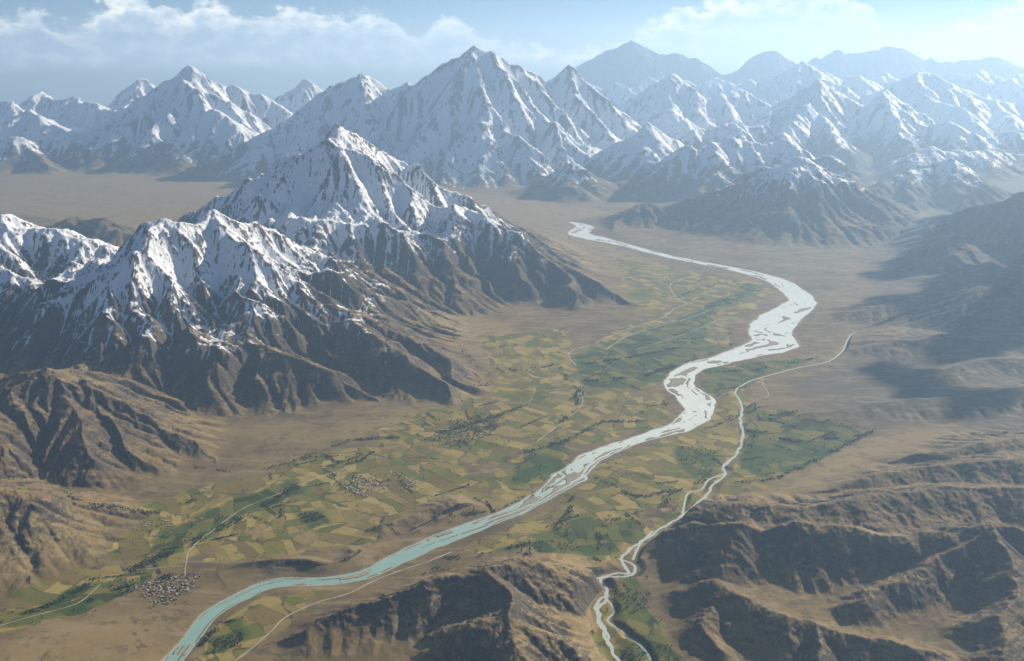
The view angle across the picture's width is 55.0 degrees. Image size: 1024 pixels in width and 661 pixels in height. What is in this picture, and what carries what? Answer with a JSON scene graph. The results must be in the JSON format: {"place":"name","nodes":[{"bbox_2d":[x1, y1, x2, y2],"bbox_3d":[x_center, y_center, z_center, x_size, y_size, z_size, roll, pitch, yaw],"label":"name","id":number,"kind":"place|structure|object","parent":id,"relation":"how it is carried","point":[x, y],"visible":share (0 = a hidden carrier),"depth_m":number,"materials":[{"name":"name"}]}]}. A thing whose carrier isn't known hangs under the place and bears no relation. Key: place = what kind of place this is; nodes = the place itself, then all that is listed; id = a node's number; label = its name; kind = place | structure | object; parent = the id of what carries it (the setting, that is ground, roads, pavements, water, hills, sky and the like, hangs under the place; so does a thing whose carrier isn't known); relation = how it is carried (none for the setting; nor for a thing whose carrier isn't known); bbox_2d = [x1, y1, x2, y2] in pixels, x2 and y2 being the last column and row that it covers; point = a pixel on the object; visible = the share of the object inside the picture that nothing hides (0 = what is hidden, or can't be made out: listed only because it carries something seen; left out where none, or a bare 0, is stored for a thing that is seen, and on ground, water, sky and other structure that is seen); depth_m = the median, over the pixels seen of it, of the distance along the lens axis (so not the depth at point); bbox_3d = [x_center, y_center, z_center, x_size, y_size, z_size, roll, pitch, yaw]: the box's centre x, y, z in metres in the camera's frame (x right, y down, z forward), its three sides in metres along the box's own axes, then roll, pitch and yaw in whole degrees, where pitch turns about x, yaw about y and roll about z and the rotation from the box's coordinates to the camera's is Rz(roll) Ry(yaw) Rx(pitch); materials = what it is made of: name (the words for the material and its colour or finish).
{"place":"outdoors","nodes":[
{"label":"outdoors","id":0,"kind":"place"},
{"bbox_2d":[0,214,118,326],"bbox_3d":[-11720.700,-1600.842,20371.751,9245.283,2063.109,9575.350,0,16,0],"label":"snowy mountain","id":1,"kind":"structure","parent":0,"point":[33,257],"depth_m":19897.88,"materials":[{"name":"white snow"}]},
{"bbox_2d":[0,91,133,171],"bbox_3d":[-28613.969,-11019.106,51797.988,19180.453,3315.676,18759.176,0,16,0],"label":"snowy mountain","id":2,"kind":"structure","parent":0,"point":[40,131],"depth_m":47439.77,"materials":[{"name":"white snow"}]},
{"bbox_2d":[0,477,149,587],"bbox_3d":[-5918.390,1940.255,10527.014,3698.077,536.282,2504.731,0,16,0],"label":"brown hill","id":3,"kind":"structure","parent":0,"point":[47,527],"depth_m":10435.45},
{"bbox_2d":[0,566,169,625],"bbox_3d":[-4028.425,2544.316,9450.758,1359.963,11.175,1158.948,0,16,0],"label":"road","id":4,"kind":"structure","parent":0,"point":[83,599],"depth_m":9395.80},
{"bbox_2d":[44,216,136,245],"bbox_3d":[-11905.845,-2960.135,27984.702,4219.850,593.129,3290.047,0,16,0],"label":"dark hill","id":5,"kind":"structure","parent":0,"point":[106,230],"depth_m":27422.31,"materials":[{"name":"stone"}]},
{"bbox_2d":[0,368,230,490],"bbox_3d":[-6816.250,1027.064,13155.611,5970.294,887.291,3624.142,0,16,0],"label":"brown hill","id":6,"kind":"structure","parent":0,"point":[84,430],"depth_m":12690.00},
{"bbox_2d":[107,78,155,109],"bbox_3d":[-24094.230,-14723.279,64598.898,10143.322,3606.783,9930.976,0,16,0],"label":"snowy mountain","id":7,"kind":"structure","parent":0,"point":[138,88],"depth_m":63484.65,"materials":[{"name":"white snow"}]},
{"bbox_2d":[58,65,293,173],"bbox_3d":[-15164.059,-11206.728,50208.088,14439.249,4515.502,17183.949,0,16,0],"label":"snowy mountain","id":8,"kind":"structure","parent":0,"point":[189,119],"depth_m":46945.39,"materials":[{"name":"white snow"}]},
{"bbox_2d":[0,209,486,415],"bbox_3d":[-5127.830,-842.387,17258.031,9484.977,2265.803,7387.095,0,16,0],"label":"snowy mountain","id":9,"kind":"structure","parent":0,"point":[212,312],"depth_m":15958.00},
{"bbox_2d":[184,468,345,575],"bbox_3d":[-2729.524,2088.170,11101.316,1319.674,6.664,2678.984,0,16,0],"label":"road","id":10,"kind":"structure","parent":0,"point":[235,513],"depth_m":11005.02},
{"bbox_2d":[274,79,322,112],"bbox_3d":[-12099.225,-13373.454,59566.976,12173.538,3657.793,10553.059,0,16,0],"label":"snowy mountain","id":11,"kind":"structure","parent":0,"point":[301,94],"depth_m":57242.51,"materials":[{"name":"white snow"}]},
{"bbox_2d":[220,72,418,175],"bbox_3d":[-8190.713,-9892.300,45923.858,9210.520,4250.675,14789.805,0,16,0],"label":"snowy mountain","id":12,"kind":"structure","parent":0,"point":[374,112],"depth_m":44137.11,"materials":[{"name":"white snow"}]},
{"bbox_2d":[235,552,450,660],"bbox_3d":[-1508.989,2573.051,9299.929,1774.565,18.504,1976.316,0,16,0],"label":"road","id":13,"kind":"structure","parent":0,"point":[331,598],"depth_m":9351.24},
{"bbox_2d":[176,123,629,314],"bbox_3d":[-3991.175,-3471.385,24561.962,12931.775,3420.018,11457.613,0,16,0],"label":"snowy mountain","id":14,"kind":"structure","parent":0,"point":[355,201],"depth_m":21970.09,"materials":[{"name":"white snow"}]},
{"bbox_2d":[280,554,613,660],"bbox_3d":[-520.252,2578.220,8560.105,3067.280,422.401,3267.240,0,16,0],"label":"brown hill","id":15,"kind":"structure","parent":0,"point":[508,609],"depth_m":8789.05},
{"bbox_2d":[163,222,816,660],"bbox_3d":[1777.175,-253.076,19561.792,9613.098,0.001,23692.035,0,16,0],"label":"river","id":16,"kind":"structure","parent":0,"point":[695,406],"depth_m":13885.96,"materials":[{"name":"liquid"}]},
{"bbox_2d":[391,45,604,184],"bbox_3d":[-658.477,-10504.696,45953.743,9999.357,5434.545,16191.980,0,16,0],"label":"snowy mountain","id":17,"kind":"structure","parent":0,"point":[481,116],"depth_m":42802.54,"materials":[{"name":"white snow"}]},
{"bbox_2d":[0,167,1023,660],"bbox_3d":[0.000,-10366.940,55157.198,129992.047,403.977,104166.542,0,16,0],"label":"ground","id":18,"kind":"structure","parent":0,"point":[290,541],"depth_m":12831.67,"materials":[{"name":"brown soil"}]},
{"bbox_2d":[1,282,875,660],"bbox_3d":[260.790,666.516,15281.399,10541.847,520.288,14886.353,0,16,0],"label":"trees","id":19,"kind":"object","parent":18,"relation":"on","point":[273,500],"visible":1,"depth_m":11832.72,"materials":[{"name":"green plant"}]},
{"bbox_2d":[0,0,1023,106],"label":"sky","id":20,"kind":"structure","parent":0,"point":[91,51],"materials":[{"name":"blue"}]},
{"bbox_2d":[526,389,582,445],"bbox_3d":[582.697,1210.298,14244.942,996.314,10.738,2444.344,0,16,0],"label":"road","id":21,"kind":"structure","parent":0,"point":[561,423],"depth_m":13987.80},
{"bbox_2d":[519,162,620,198],"bbox_3d":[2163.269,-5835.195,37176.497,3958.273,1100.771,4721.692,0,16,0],"label":"snowy mountain","id":22,"kind":"structure","parent":0,"point":[573,180],"depth_m":36195.00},
{"bbox_2d":[547,65,641,147],"bbox_3d":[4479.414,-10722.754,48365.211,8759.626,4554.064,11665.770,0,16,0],"label":"snowy mountain","id":23,"kind":"structure","parent":0,"point":[596,116],"depth_m":46355.65,"materials":[{"name":"white snow"}]},
{"bbox_2d":[568,275,696,364],"bbox_3d":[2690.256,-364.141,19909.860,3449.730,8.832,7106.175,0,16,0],"label":"road","id":24,"kind":"structure","parent":0,"point":[635,326],"depth_m":19153.40,"materials":[{"name":"beige soil"}]},
{"bbox_2d":[583,122,683,182],"bbox_3d":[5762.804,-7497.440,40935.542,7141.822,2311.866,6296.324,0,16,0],"label":"snowy mountain","id":25,"kind":"structure","parent":0,"point":[646,146],"depth_m":39652.87,"materials":[{"name":"white snow"}]},
{"bbox_2d":[575,40,726,88],"bbox_3d":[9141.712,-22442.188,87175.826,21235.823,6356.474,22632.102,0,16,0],"label":"distant mountain","id":26,"kind":"structure","parent":0,"point":[630,63],"depth_m":85303.19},
{"bbox_2d":[607,309,711,348],"bbox_3d":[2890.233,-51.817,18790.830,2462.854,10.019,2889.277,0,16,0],"label":"road","id":27,"kind":"structure","parent":0,"point":[657,326],"depth_m":18863.90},
{"bbox_2d":[585,76,756,107],"bbox_3d":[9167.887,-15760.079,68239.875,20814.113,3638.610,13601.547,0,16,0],"label":"distant mountain","id":28,"kind":"structure","parent":0,"point":[617,95],"depth_m":66801.59,"materials":[{"name":"white snow"}]},
{"bbox_2d":[638,321,714,348],"bbox_3d":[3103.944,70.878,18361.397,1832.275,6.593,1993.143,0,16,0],"label":"road","id":29,"kind":"structure","parent":0,"point":[677,336],"depth_m":18206.79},
{"bbox_2d":[617,74,771,139],"bbox_3d":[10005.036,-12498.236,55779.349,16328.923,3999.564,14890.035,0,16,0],"label":"distant mountain","id":30,"kind":"structure","parent":0,"point":[674,106],"depth_m":54753.36,"materials":[{"name":"white snow"}]},
{"bbox_2d":[594,331,857,660],"bbox_3d":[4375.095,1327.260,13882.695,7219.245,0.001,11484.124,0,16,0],"label":"stream","id":31,"kind":"structure","parent":0,"point":[599,613],"depth_m":10217.13,"materials":[{"name":"liquid"}]},
{"bbox_2d":[616,137,875,199],"bbox_3d":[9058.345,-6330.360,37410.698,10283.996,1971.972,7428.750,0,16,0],"label":"snowy mountain","id":32,"kind":"structure","parent":0,"point":[686,172],"depth_m":36624.25,"materials":[{"name":"white snow"}]},
{"bbox_2d":[725,51,796,83],"bbox_3d":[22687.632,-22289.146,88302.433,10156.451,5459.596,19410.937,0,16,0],"label":"distant mountain","id":33,"kind":"structure","parent":0,"point":[759,67],"depth_m":86578.23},
{"bbox_2d":[603,157,928,244],"bbox_3d":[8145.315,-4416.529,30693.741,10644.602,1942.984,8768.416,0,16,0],"label":"snowy mountain","id":34,"kind":"structure","parent":0,"point":[801,199],"depth_m":29184.21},
{"bbox_2d":[678,79,879,174],"bbox_3d":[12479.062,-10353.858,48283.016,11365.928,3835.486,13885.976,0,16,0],"label":"snowy mountain","id":35,"kind":"structure","parent":0,"point":[816,118],"depth_m":46090.01,"materials":[{"name":"white snow"}]},
{"bbox_2d":[662,577,960,660],"bbox_3d":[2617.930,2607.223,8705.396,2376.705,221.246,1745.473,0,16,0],"label":"brown hill","id":36,"kind":"structure","parent":0,"point":[717,619],"depth_m":8609.36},
{"bbox_2d":[748,61,882,106],"bbox_3d":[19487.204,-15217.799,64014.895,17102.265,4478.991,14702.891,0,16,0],"label":"distant mountain","id":37,"kind":"structure","parent":0,"point":[784,85],"depth_m":62807.67,"materials":[{"name":"white snow"}]},
{"bbox_2d":[645,520,1023,660],"bbox_3d":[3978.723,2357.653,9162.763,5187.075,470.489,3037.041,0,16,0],"label":"brown hill","id":38,"kind":"structure","parent":0,"point":[957,588],"depth_m":9558.67,"materials":[{"name":"brown stone"}]},
{"bbox_2d":[807,46,1023,79],"bbox_3d":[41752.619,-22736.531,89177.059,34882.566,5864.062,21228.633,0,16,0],"label":"distant mountain","id":39,"kind":"structure","parent":0,"point":[899,63],"depth_m":87639.23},
{"bbox_2d":[812,417,1023,493],"bbox_3d":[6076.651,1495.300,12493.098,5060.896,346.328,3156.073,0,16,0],"label":"brown hill","id":40,"kind":"structure","parent":0,"point":[994,454],"depth_m":12024.97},
{"bbox_2d":[816,299,1023,415],"bbox_3d":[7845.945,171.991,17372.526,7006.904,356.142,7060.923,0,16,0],"label":"brown hill","id":41,"kind":"structure","parent":0,"point":[975,356],"depth_m":16586.17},
{"bbox_2d":[842,70,1023,102],"bbox_3d":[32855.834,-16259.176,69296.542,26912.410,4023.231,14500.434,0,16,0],"label":"distant mountain","id":42,"kind":"structure","parent":0,"point":[983,84],"depth_m":67514.55,"materials":[{"name":"white snow"}]},
{"bbox_2d":[855,72,1023,137],"bbox_3d":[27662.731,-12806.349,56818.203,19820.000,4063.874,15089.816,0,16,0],"label":"distant mountain","id":43,"kind":"structure","parent":0,"point":[935,98],"depth_m":57021.96,"materials":[{"name":"white snow"}]},
{"bbox_2d":[865,158,1014,209],"bbox_3d":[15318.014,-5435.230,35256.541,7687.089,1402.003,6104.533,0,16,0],"label":"snowy mountain","id":44,"kind":"structure","parent":0,"point":[952,183],"depth_m":34278.51,"materials":[{"name":"white snow"}]},
{"bbox_2d":[859,90,1023,164],"bbox_3d":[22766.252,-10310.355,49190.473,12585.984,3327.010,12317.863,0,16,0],"label":"snowy mountain","id":45,"kind":"structure","parent":0,"point":[894,127],"depth_m":46528.59,"materials":[{"name":"white snow"}]},
{"bbox_2d":[879,240,1008,274],"bbox_3d":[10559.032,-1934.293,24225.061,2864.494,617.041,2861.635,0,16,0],"label":"dark hill","id":46,"kind":"structure","parent":0,"point":[951,255],"depth_m":23646.54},
{"bbox_2d":[870,145,1023,178],"bbox_3d":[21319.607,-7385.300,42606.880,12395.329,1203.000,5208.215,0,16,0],"label":"snowy mountain","id":47,"kind":"structure","parent":0,"point":[988,161],"depth_m":42043.21,"materials":[{"name":"white snow"}]},
{"bbox_2d":[887,191,1023,267],"bbox_3d":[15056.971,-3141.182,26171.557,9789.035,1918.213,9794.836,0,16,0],"label":"dark hill","id":48,"kind":"structure","parent":0,"point":[995,231],"depth_m":25824.81,"materials":[{"name":"brown stone"}]},
{"bbox_2d":[908,285,1023,334],"bbox_3d":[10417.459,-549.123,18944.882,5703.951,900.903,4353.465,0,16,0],"label":"dark hill","id":49,"kind":"structure","parent":0,"point":[998,310],"depth_m":18612.45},
{"bbox_2d":[914,262,1023,289],"bbox_3d":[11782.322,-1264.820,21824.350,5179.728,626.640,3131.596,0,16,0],"label":"dark hill","id":50,"kind":"structure","parent":0,"point":[989,274],"depth_m":21942.53,"materials":[{"name":"stone"}]}
]}

